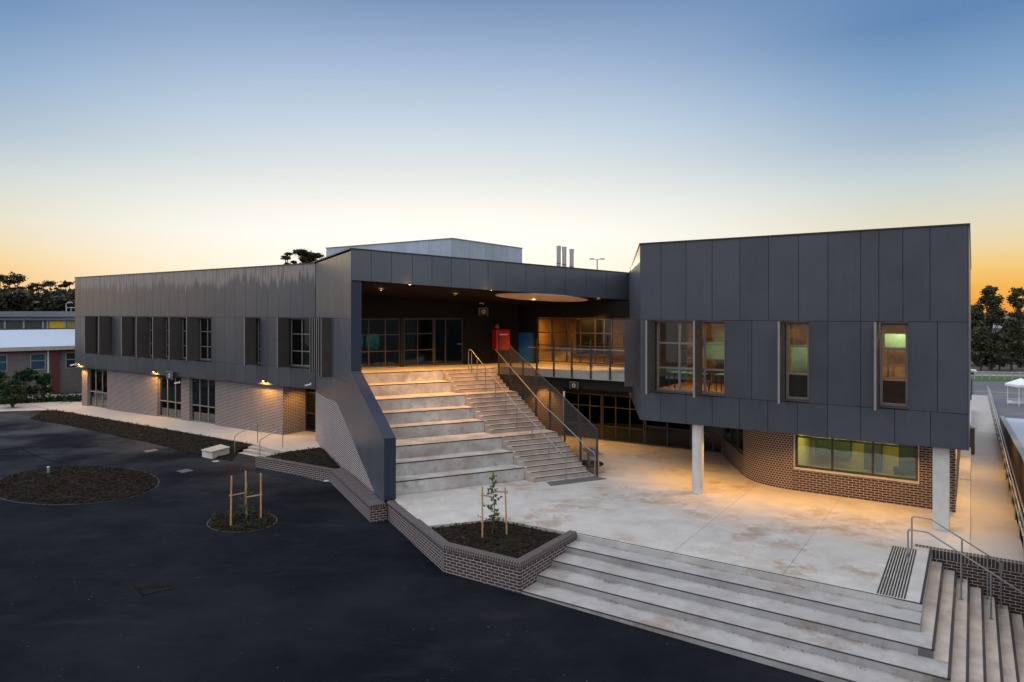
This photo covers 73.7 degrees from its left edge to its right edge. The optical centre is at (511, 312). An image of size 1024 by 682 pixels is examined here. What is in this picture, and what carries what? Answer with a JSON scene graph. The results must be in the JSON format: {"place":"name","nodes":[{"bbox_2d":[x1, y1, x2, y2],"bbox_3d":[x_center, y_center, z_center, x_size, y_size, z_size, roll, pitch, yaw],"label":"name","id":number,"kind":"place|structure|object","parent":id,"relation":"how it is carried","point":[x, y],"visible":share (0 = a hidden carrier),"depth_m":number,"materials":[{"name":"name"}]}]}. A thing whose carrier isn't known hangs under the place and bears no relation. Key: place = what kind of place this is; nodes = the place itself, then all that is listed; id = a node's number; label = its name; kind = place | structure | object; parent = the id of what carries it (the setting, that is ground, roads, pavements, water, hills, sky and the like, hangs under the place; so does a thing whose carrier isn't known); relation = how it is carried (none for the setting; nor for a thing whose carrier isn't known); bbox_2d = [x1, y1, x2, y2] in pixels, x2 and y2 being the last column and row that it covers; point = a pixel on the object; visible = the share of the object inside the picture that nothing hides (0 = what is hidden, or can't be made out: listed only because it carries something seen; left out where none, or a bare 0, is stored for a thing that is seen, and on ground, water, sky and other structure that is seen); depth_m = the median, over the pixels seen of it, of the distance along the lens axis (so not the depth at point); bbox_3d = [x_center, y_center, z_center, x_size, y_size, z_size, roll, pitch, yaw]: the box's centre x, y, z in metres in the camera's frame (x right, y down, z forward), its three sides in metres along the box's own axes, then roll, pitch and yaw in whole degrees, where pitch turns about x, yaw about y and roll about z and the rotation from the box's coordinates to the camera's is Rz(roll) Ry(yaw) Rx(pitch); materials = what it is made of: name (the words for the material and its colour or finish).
{"place":"outdoors","nodes":[
{"label":"outdoors","id":0,"kind":"place"},
{"bbox_2d":[0,285,74,310],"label":"wood","id":1,"kind":"object","parent":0,"point":[20,300],"visible":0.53,"depth_m":124.78,"materials":[{"name":"green plant"}]},
{"bbox_2d":[0,394,81,410],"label":"concrete apron","id":2,"kind":"object","parent":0,"point":[19,407],"visible":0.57,"depth_m":51.51,"materials":[{"name":"grey concrete"}]},
{"bbox_2d":[0,369,10,395],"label":"green shrub","id":3,"kind":"object","parent":2,"relation":"on","point":[3,377],"visible":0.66,"depth_m":53.18,"materials":[{"name":"green plant"}]},
{"bbox_2d":[0,377,25,407],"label":"green shrub","id":4,"kind":"object","parent":2,"relation":"on","point":[14,387],"visible":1,"depth_m":50.82,"materials":[{"name":"green plant"}]},
{"bbox_2d":[11,367,41,395],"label":"green shrub","id":5,"kind":"object","parent":2,"relation":"on","point":[26,375],"visible":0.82,"depth_m":53.96,"materials":[{"name":"green plant"}]},
{"bbox_2d":[32,373,54,396],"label":"green shrub","id":6,"kind":"object","parent":2,"relation":"on","point":[44,380],"visible":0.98,"depth_m":54.85,"materials":[{"name":"green plant"}]},
{"bbox_2d":[6,392,81,403],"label":"ground cover","id":7,"kind":"object","parent":2,"relation":"on","point":[53,398],"visible":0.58,"depth_m":54.35,"materials":[{"name":"green plant"}]},
{"bbox_2d":[29,402,319,454],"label":"walkway","id":8,"kind":"structure","parent":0,"point":[272,443],"depth_m":40.63,"materials":[{"name":"concrete"}]},
{"bbox_2d":[0,364,971,681],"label":"asphalt yard","id":9,"kind":"structure","parent":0,"point":[374,608],"depth_m":17.36,"materials":[{"name":"black asphalt"}]},
{"bbox_2d":[0,311,74,329],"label":"neighbour","id":10,"kind":"structure","parent":9,"relation":"on","point":[25,320],"depth_m":69.91,"materials":[{"name":"metal"}]},
{"bbox_2d":[6,321,22,327],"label":"clerestory window","id":11,"kind":"structure","parent":10,"relation":"in","point":[9,324],"depth_m":69.95,"materials":[{"name":"grey glass"}]},
{"bbox_2d":[25,321,41,327],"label":"clerestory window","id":12,"kind":"structure","parent":10,"relation":"in","point":[28,324],"depth_m":69.95,"materials":[{"name":"grey glass"}]},
{"bbox_2d":[49,321,63,327],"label":"clerestory window","id":13,"kind":"structure","parent":10,"relation":"in","point":[52,324],"depth_m":69.95,"materials":[{"name":"yellow glass"}]},
{"bbox_2d":[0,329,81,396],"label":"brick neighbour","id":14,"kind":"structure","parent":9,"relation":"on","point":[50,351],"depth_m":59.49,"materials":[{"name":"metal"}]},
{"bbox_2d":[0,355,6,370],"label":"window","id":15,"kind":"structure","parent":14,"relation":"in","point":[3,358],"depth_m":57.12,"materials":[{"name":"glass"}]},
{"bbox_2d":[30,353,44,369],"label":"window","id":16,"kind":"structure","parent":14,"relation":"in","point":[37,361],"depth_m":58.66,"materials":[{"name":"glass"}]},
{"bbox_2d":[66,352,76,367],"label":"window","id":17,"kind":"structure","parent":14,"relation":"in","point":[70,357],"depth_m":60.26,"materials":[{"name":"glass"}]},
{"bbox_2d":[0,465,157,504],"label":"mulch bed","id":18,"kind":"object","parent":9,"relation":"on","point":[80,484],"visible":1,"depth_m":28.44,"materials":[{"name":"brown soil"}]},
{"bbox_2d":[0,466,159,504],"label":"edging strip","id":19,"kind":"object","parent":9,"relation":"on","point":[85,503],"visible":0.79,"depth_m":26.09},
{"bbox_2d":[30,409,251,460],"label":"mulch bed","id":20,"kind":"object","parent":9,"relation":"on","point":[190,442],"visible":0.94,"depth_m":40.29,"materials":[{"name":"brown soil"}]},
{"bbox_2d":[135,581,173,595],"bbox_3d":[-9.515,7.335,18.161,0.760,0.073,0.838,0,0,-41],"label":"pit cover","id":21,"kind":"object","parent":9,"relation":"on","point":[149,588],"visible":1,"depth_m":18.10,"materials":[{"name":"grey metal"}]},
{"bbox_2d":[201,444,229,458],"bbox_3d":[-15.044,7.192,34.749,0.999,0.576,1.703,0,0,19],"label":"concrete bench","id":22,"kind":"object","parent":9,"relation":"on","point":[212,452],"visible":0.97,"depth_m":34.31,"materials":[{"name":"grey concrete"}]},
{"bbox_2d":[206,511,277,532],"bbox_3d":[-9.418,7.337,23.847,2.446,0.095,2.361,0,0,0],"label":"edging strip","id":23,"kind":"object","parent":9,"relation":"on","point":[208,526],"visible":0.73,"depth_m":22.95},
{"bbox_2d":[208,506,276,531],"bbox_3d":[-9.425,7.199,23.855,2.470,0.257,2.375,0,0,0],"label":"mulch bed","id":24,"kind":"object","parent":9,"relation":"on","point":[240,522],"visible":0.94,"depth_m":23.66,"materials":[{"name":"brown soil"}]},
{"bbox_2d":[229,476,245,525],"bbox_3d":[-9.500,6.519,23.623,0.096,1.885,0.894,0,0,9],"label":"timber stake","id":25,"kind":"object","parent":24,"relation":"on","point":[230,495],"visible":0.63,"depth_m":23.20,"materials":[{"name":"brown wood"}]},
{"bbox_2d":[239,478,256,517],"bbox_3d":[-9.412,6.554,24.073,0.660,1.526,0.658,0,0,38],"label":"sapling","id":26,"kind":"object","parent":24,"relation":"on","point":[244,503],"visible":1,"depth_m":24.08,"materials":[{"name":"green plant"}]},
{"bbox_2d":[246,473,261,517],"bbox_3d":[-9.115,6.584,24.111,0.549,1.779,0.075,0,0,-4],"label":"timber stake","id":27,"kind":"object","parent":24,"relation":"on","point":[260,494],"visible":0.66,"depth_m":24.11,"materials":[{"name":"brown wood"}]},
{"bbox_2d":[239,446,273,456],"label":"entry steps","id":28,"kind":"structure","parent":9,"relation":"on","point":[255,451],"depth_m":35.12,"materials":[{"name":"concrete"}]},
{"bbox_2d":[280,252,296,263],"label":"umbrella pine","id":29,"kind":"object","parent":9,"relation":"on","point":[287,257],"visible":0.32,"depth_m":129.53,"materials":[{"name":"green plant"}]},
{"bbox_2d":[255,456,334,481],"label":"brick garden wall","id":30,"kind":"structure","parent":9,"relation":"on","point":[321,473],"depth_m":30.65,"materials":[{"name":"grey brick"}]},
{"bbox_2d":[266,447,339,468],"bbox_3d":[-9.835,6.866,31.641,3.194,0.182,5.745,0,0,-27],"label":"mulch bed","id":31,"kind":"object","parent":30,"relation":"on","point":[319,456],"visible":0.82,"depth_m":32.47,"materials":[{"name":"brown soil"}]},
{"bbox_2d":[292,248,316,262],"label":"umbrella pine","id":32,"kind":"object","parent":9,"relation":"on","point":[302,254],"visible":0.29,"depth_m":129.11,"materials":[{"name":"green plant"}]},
{"bbox_2d":[331,468,386,522],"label":"low brick wall","id":33,"kind":"structure","parent":9,"relation":"on","point":[369,505],"depth_m":25.64,"materials":[{"name":"grey brick"}]},
{"bbox_2d":[387,500,576,593],"bbox_3d":[-1.964,7.287,21.416,7.372,1.285,3.135,0,0,34],"label":"brick planter","id":34,"kind":"object","parent":9,"relation":"on","point":[517,575],"visible":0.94,"depth_m":19.21,"materials":[{"name":"brick"}]},
{"bbox_2d":[432,519,561,557],"bbox_3d":[-0.724,6.739,20.689,4.169,0.142,2.818,0,0,34],"label":"mulch bed","id":35,"kind":"object","parent":34,"relation":"in","point":[516,541],"visible":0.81,"depth_m":20.55,"materials":[{"name":"brown soil"}]},
{"bbox_2d":[478,472,503,531],"bbox_3d":[-0.644,5.837,20.867,0.750,1.831,0.643,0,0,33],"label":"sapling","id":36,"kind":"object","parent":35,"relation":"on","point":[493,517],"visible":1,"depth_m":20.84,"materials":[{"name":"green plant"}]},
{"bbox_2d":[74,223,970,530],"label":"school building","id":37,"kind":"structure","parent":9,"relation":"on","point":[332,329],"depth_m":29.18,"materials":[{"name":"grey metal"}]},
{"bbox_2d":[84,316,111,353],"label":"window","id":38,"kind":"structure","parent":37,"relation":"in","point":[89,321],"depth_m":49.87,"materials":[{"name":"grey metal"}]},
{"bbox_2d":[89,368,106,407],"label":"window","id":39,"kind":"structure","parent":37,"relation":"in","point":[97,377],"depth_m":50.84,"materials":[{"name":"black glass"}]},
{"bbox_2d":[99,316,112,354],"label":"window","id":40,"kind":"structure","parent":37,"relation":"in","point":[104,321],"depth_m":48.72,"materials":[{"name":"grey metal"}]},
{"bbox_2d":[121,317,149,355],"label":"window","id":41,"kind":"structure","parent":37,"relation":"in","point":[126,322],"depth_m":46.93,"materials":[{"name":"grey metal"}]},
{"bbox_2d":[136,317,165,357],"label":"window","id":42,"kind":"structure","parent":37,"relation":"in","point":[141,322],"depth_m":45.84,"materials":[{"name":"grey metal"}]},
{"bbox_2d":[152,317,182,358],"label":"window","id":43,"kind":"structure","parent":37,"relation":"in","point":[157,322],"depth_m":44.73,"materials":[{"name":"grey metal"}]},
{"bbox_2d":[159,375,180,418],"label":"glazed door","id":44,"kind":"structure","parent":37,"relation":"in","point":[169,392],"depth_m":45.45,"materials":[{"name":"black glass"}]},
{"bbox_2d":[169,317,199,359],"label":"window","id":45,"kind":"structure","parent":37,"relation":"in","point":[174,322],"depth_m":43.68,"materials":[{"name":"grey metal"}]},
{"bbox_2d":[186,317,210,360],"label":"window","id":46,"kind":"structure","parent":37,"relation":"in","point":[191,322],"depth_m":42.59,"materials":[{"name":"grey metal"}]},
{"bbox_2d":[191,378,214,423],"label":"window","id":47,"kind":"structure","parent":37,"relation":"in","point":[202,390],"depth_m":43.25,"materials":[{"name":"black glass"}]},
{"bbox_2d":[244,317,260,364],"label":"window","id":48,"kind":"structure","parent":37,"relation":"in","point":[249,323],"depth_m":39.26,"materials":[{"name":"grey metal"}]},
{"bbox_2d":[277,318,309,367],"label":"window","id":49,"kind":"structure","parent":37,"relation":"in","point":[300,327],"depth_m":37.61,"materials":[{"name":"black glass"}]},
{"bbox_2d":[305,388,315,431],"bbox_3d":[-10.407,5.555,38.808,3.969,2.726,0.074,0,0,34],"label":"entry door","id":50,"kind":"structure","parent":37,"relation":"in","point":[310,394],"depth_m":39.68,"materials":[{"name":"brown glass"}]},
{"bbox_2d":[362,319,399,366],"bbox_3d":[-7.014,1.565,34.819,2.638,2.466,0.074,0,0,-26],"label":"window","id":51,"kind":"structure","parent":37,"relation":"in","point":[380,337],"depth_m":34.95,"materials":[{"name":"black glass"}]},
{"bbox_2d":[404,318,433,365],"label":"window","id":52,"kind":"structure","parent":37,"relation":"in","point":[418,332],"depth_m":35.84,"materials":[{"name":"black glass"}]},
{"bbox_2d":[326,238,521,262],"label":"plant building","id":53,"kind":"structure","parent":37,"relation":"on","point":[456,247],"depth_m":57.95,"materials":[{"name":"metal"}]},
{"bbox_2d":[434,318,462,364],"bbox_3d":[-3.401,1.565,36.570,1.641,2.466,0.074,0,0,-26],"label":"double door","id":54,"kind":"structure","parent":37,"relation":"in","point":[448,332],"depth_m":36.56,"materials":[{"name":"black glass"}]},
{"bbox_2d":[492,329,509,349],"bbox_3d":[-0.602,1.506,37.506,0.829,1.102,0.565,0,0,-26],"label":"red cabinet","id":55,"kind":"object","parent":37,"relation":"attached to","point":[504,334],"visible":0.91,"depth_m":37.29,"materials":[{"name":"metal"}]},
{"bbox_2d":[519,332,534,362],"bbox_3d":[0.724,1.975,38.148,1.211,1.690,0.080,0,0,34],"label":"blue board","id":56,"kind":"object","parent":37,"relation":"on","point":[526,340],"visible":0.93,"depth_m":38.03,"materials":[{"name":"metal"}]},
{"bbox_2d":[528,339,623,379],"bbox_3d":[3.215,2.260,33.008,5.749,1.860,0.062,0,0,34],"label":"balcony balustrade","id":57,"kind":"object","parent":37,"relation":"attached to","point":[572,348],"visible":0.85,"depth_m":33.19,"materials":[{"name":"metal"}]},
{"bbox_2d":[537,318,628,364],"bbox_3d":[3.903,1.525,36.164,5.978,2.386,0.074,0,0,34],"label":"window","id":58,"kind":"structure","parent":37,"relation":"in","point":[595,319],"depth_m":36.30,"materials":[{"name":"brown glass"}]},
{"bbox_2d":[565,392,601,438],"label":"window","id":59,"kind":"structure","parent":37,"relation":"in","point":[590,405],"depth_m":36.49,"materials":[{"name":"black glass"}]},
{"bbox_2d":[602,395,644,443],"bbox_3d":[5.746,5.520,35.306,2.356,2.356,0.074,0,0,34],"label":"window","id":60,"kind":"structure","parent":37,"relation":"in","point":[621,421],"depth_m":35.35,"materials":[{"name":"black glass"}]},
{"bbox_2d":[645,320,696,394],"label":"window","id":61,"kind":"structure","parent":37,"relation":"in","point":[649,324],"depth_m":25.65,"materials":[{"name":"grey metal"}]},
{"bbox_2d":[645,420,720,452],"bbox_3d":[8.524,5.520,33.433,4.256,2.356,0.074,0,0,34],"label":"window","id":62,"kind":"structure","parent":37,"relation":"in","point":[657,433],"depth_m":33.67,"materials":[{"name":"black glass"}]},
{"bbox_2d":[667,371,709,392],"bbox_3d":[6.857,2.710,26.445,1.500,0.740,0.750,0,0,34],"label":"table","id":63,"kind":"object","parent":37,"relation":"on","point":[682,372],"visible":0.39,"depth_m":26.46,"materials":[{"name":"teal laminate"}]},
{"bbox_2d":[693,321,725,397],"bbox_3d":[7.141,1.680,24.546,0.949,2.744,0.990,0,0,34],"label":"window","id":64,"kind":"structure","parent":37,"relation":"in","point":[697,325],"depth_m":24.70,"materials":[{"name":"grey metal"}]},
{"bbox_2d":[706,342,723,385],"bbox_3d":[8.452,2.155,28.095,1.000,1.850,0.080,0,0,34],"label":"whiteboard","id":65,"kind":"object","parent":37,"relation":"on","point":[714,351],"visible":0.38,"depth_m":28.12,"materials":[{"name":"metal"}]},
{"bbox_2d":[724,428,742,452],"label":"window","id":66,"kind":"structure","parent":37,"relation":"in","point":[735,436],"depth_m":30.00,"materials":[{"name":"black glass"}]},
{"bbox_2d":[778,321,809,403],"bbox_3d":[9.505,1.680,22.951,0.870,2.744,0.990,0,0,34],"label":"window","id":67,"kind":"structure","parent":37,"relation":"in","point":[781,324],"depth_m":23.11,"materials":[{"name":"grey metal"}]},
{"bbox_2d":[789,375,807,399],"bbox_3d":[10.165,2.620,23.839,1.300,0.920,0.470,0,0,34],"label":"cupboard","id":68,"kind":"object","parent":37,"relation":"on","point":[798,385],"visible":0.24,"depth_m":23.70,"materials":[{"name":"grey plastic"}]},
{"bbox_2d":[790,347,807,372],"bbox_3d":[10.442,2.155,24.159,1.100,1.850,0.080,0,0,34],"label":"whiteboard","id":69,"kind":"object","parent":37,"relation":"on","point":[798,358],"visible":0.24,"depth_m":24.28,"materials":[{"name":"metal"}]},
{"bbox_2d":[794,434,918,483],"bbox_3d":[12.374,5.143,24.704,4.072,1.545,0.215,0,0,34],"label":"window","id":70,"kind":"structure","parent":37,"relation":"in","point":[800,467],"depth_m":24.65,"materials":[{"name":"white metal"}]},
{"bbox_2d":[874,322,908,410],"bbox_3d":[11.882,1.680,21.348,0.898,2.744,0.990,0,0,34],"label":"window","id":71,"kind":"structure","parent":37,"relation":"in","point":[876,324],"depth_m":21.51,"materials":[{"name":"grey metal"}]},
{"bbox_2d":[883,379,904,406],"bbox_3d":[12.486,2.650,22.273,1.300,0.860,0.470,0,0,34],"label":"cupboard","id":72,"kind":"object","parent":37,"relation":"on","point":[893,391],"visible":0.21,"depth_m":22.09,"materials":[{"name":"brown wood"}]},
{"bbox_2d":[885,334,904,376],"bbox_3d":[13.000,1.905,22.856,0.900,2.350,0.080,0,0,34],"label":"whiteboard","id":73,"kind":"object","parent":37,"relation":"on","point":[894,340],"visible":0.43,"depth_m":22.95,"materials":[{"name":"metal"}]},
{"bbox_2d":[521,533,1023,681],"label":"terrace steps","id":74,"kind":"structure","parent":9,"relation":"on","point":[949,636],"depth_m":16.18,"materials":[{"name":"concrete"}]},
{"bbox_2d":[911,516,1003,608],"bbox_3d":[12.252,6.855,18.846,2.142,2.130,0.104,0,0,34],"label":"stair handrail","id":75,"kind":"object","parent":74,"relation":"on","point":[1001,570],"visible":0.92,"depth_m":18.69,"materials":[{"name":"silver metal"}]},
{"bbox_2d":[907,529,1023,619],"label":"stair handrail","id":76,"kind":"object","parent":74,"relation":"on","point":[990,572],"visible":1,"depth_m":17.59,"materials":[{"name":"silver metal"}]},
{"bbox_2d":[915,544,1023,614],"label":"retaining wall","id":77,"kind":"structure","parent":9,"relation":"on","point":[1012,574],"depth_m":18.63,"materials":[{"name":"brick"}]},
{"bbox_2d":[0,0,1023,313],"label":"sky","id":78,"kind":"structure","parent":0,"point":[137,136],"materials":[{"name":"blue"}]},
{"bbox_2d":[385,391,970,616],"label":"plaza","id":79,"kind":"structure","parent":0,"point":[642,495],"depth_m":22.26,"materials":[{"name":"concrete"}]},
{"bbox_2d":[363,368,590,494],"bbox_3d":[-2.866,4.777,30.014,8.128,3.905,9.859,0,0,-33],"label":"concrete grandstand","id":80,"kind":"object","parent":79,"relation":"on","point":[466,432],"visible":0.88,"depth_m":29.12},
{"bbox_2d":[468,349,565,479],"bbox_3d":[-0.003,4.274,30.615,0.103,4.852,7.997,0,0,-33],"label":"stair handrail","id":81,"kind":"object","parent":80,"relation":"on","point":[513,402],"visible":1,"depth_m":31.04,"materials":[{"name":"silver metal"}]},
{"bbox_2d":[498,335,597,475],"bbox_3d":[1.409,3.930,31.191,0.082,5.600,7.659,0,0,-33],"label":"screen","id":82,"kind":"object","parent":79,"relation":"on","point":[580,422],"visible":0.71,"depth_m":30.73,"materials":[{"name":"grey metal"}]},
{"bbox_2d":[495,349,594,475],"bbox_3d":[1.340,4.281,31.109,0.191,4.838,7.694,0,0,-33],"label":"stair handrail","id":83,"kind":"object","parent":82,"relation":"attached to","point":[551,412],"visible":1,"depth_m":30.11,"materials":[{"name":"silver metal"}]},
{"bbox_2d":[547,476,605,485],"bbox_3d":[2.530,6.725,27.250,2.600,0.008,0.630,0,0,-26],"label":"tactile pad","id":84,"kind":"object","parent":79,"relation":"on","point":[570,481],"visible":1,"depth_m":27.25,"materials":[{"name":"grey rubber"}]},
{"bbox_2d":[583,447,603,473],"bbox_3d":[3.444,6.347,29.270,0.604,0.764,1.643,0,0,-12],"label":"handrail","id":85,"kind":"object","parent":79,"relation":"on","point":[600,454],"visible":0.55,"depth_m":28.87,"materials":[{"name":"metal"}]},
{"bbox_2d":[877,546,916,598],"bbox_3d":[10.092,6.724,17.830,0.596,0.009,4.000,0,0,34],"label":"tactile strip","id":86,"kind":"object","parent":79,"relation":"on","point":[898,572],"visible":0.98,"depth_m":17.56,"materials":[{"name":"silver metal"}]},
{"bbox_2d":[969,423,976,453],"bbox_3d":[23.015,6.278,34.339,0.620,1.523,0.880,0,0,34],"label":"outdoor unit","id":87,"kind":"object","parent":79,"relation":"on","point":[973,427],"visible":0.44,"depth_m":33.94,"materials":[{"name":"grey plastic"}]},
{"bbox_2d":[893,466,904,475],"bbox_3d":[14.360,6.245,25.343,0.420,0.930,0.425,0,0,34],"label":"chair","id":88,"kind":"object","parent":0,"point":[900,471],"visible":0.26,"depth_m":25.49,"materials":[{"name":"grey plastic"}]},
{"bbox_2d":[970,395,1023,561],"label":"side path","id":89,"kind":"structure","parent":0,"point":[993,528],"depth_m":25.25,"materials":[{"name":"concrete"}]},
{"bbox_2d":[987,386,1023,560],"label":"path guardrail","id":90,"kind":"object","parent":89,"relation":"on","point":[1008,471],"visible":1,"depth_m":26.42,"materials":[{"name":"metal"}]},
{"bbox_2d":[971,314,1023,519],"bbox_3d":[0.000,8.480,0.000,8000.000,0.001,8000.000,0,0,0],"label":"ground","id":91,"kind":"structure","parent":0,"point":[1002,369],"depth_m":102.69,"materials":[{"name":"green plant"}]},
{"bbox_2d":[0,271,34,292],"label":"umbrella pine","id":92,"kind":"object","parent":91,"relation":"on","point":[19,279],"visible":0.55,"depth_m":149.91,"materials":[{"name":"green plant"}]},
{"bbox_2d":[37,280,62,291],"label":"umbrella pine","id":93,"kind":"object","parent":91,"relation":"on","point":[48,283],"visible":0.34,"depth_m":159.21,"materials":[{"name":"green plant"}]},
{"bbox_2d":[971,304,983,349],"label":"dark tree","id":94,"kind":"object","parent":91,"relation":"on","point":[973,317],"visible":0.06,"depth_m":107.15,"materials":[{"name":"green plant"}]},
{"bbox_2d":[971,326,995,371],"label":"dark tree","id":95,"kind":"object","parent":91,"relation":"on","point":[980,353],"visible":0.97,"depth_m":95.39,"materials":[{"name":"green plant"}]},
{"bbox_2d":[971,285,1014,369],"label":"dark tree","id":96,"kind":"object","parent":91,"relation":"on","point":[992,301],"visible":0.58,"depth_m":99.39,"materials":[{"name":"green plant"}]},
{"bbox_2d":[989,330,1007,369],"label":"dark tree","id":97,"kind":"object","parent":91,"relation":"on","point":[994,339],"visible":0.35,"depth_m":98.66,"materials":[{"name":"green plant"}]},
{"bbox_2d":[990,317,1023,371],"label":"dark tree","id":98,"kind":"object","parent":91,"relation":"on","point":[1008,339],"visible":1,"depth_m":93.62,"materials":[{"name":"green plant"}]},
{"bbox_2d":[1000,416,1023,546],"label":"neighbour shed","id":99,"kind":"structure","parent":91,"relation":"on","point":[1013,431],"depth_m":30.71,"materials":[{"name":"metal"}]},
{"bbox_2d":[1006,287,1023,367],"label":"dark tree","id":100,"kind":"object","parent":91,"relation":"on","point":[1015,301],"visible":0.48,"depth_m":103.84,"materials":[{"name":"green plant"}]},
{"bbox_2d":[971,376,1023,380],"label":"grass verge","id":101,"kind":"object","parent":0,"point":[993,378],"depth_m":86.19,"materials":[{"name":"green plant"}]},
{"bbox_2d":[971,371,1023,378],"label":"rail fence","id":102,"kind":"object","parent":101,"relation":"on","point":[989,375],"visible":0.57,"depth_m":85.49,"materials":[{"name":"white metal"}]},
{"bbox_2d":[972,381,1023,424],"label":"car park","id":103,"kind":"structure","parent":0,"point":[1005,409],"depth_m":65.04,"materials":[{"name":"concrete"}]},
{"bbox_2d":[1005,378,1023,403],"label":"gazebo","id":104,"kind":"object","parent":103,"relation":"on","point":[1017,382],"visible":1,"depth_m":61.78,"materials":[{"name":"white fabric"}]},
{"bbox_2d":[972,382,1023,388],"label":"road","id":105,"kind":"structure","parent":0,"point":[990,385],"depth_m":77.23,"materials":[{"name":"grey asphalt"}]},
{"bbox_2d":[975,373,1023,375],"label":"footpath","id":106,"kind":"structure","parent":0,"point":[1009,374],"depth_m":92.04,"materials":[{"name":"grey concrete"}]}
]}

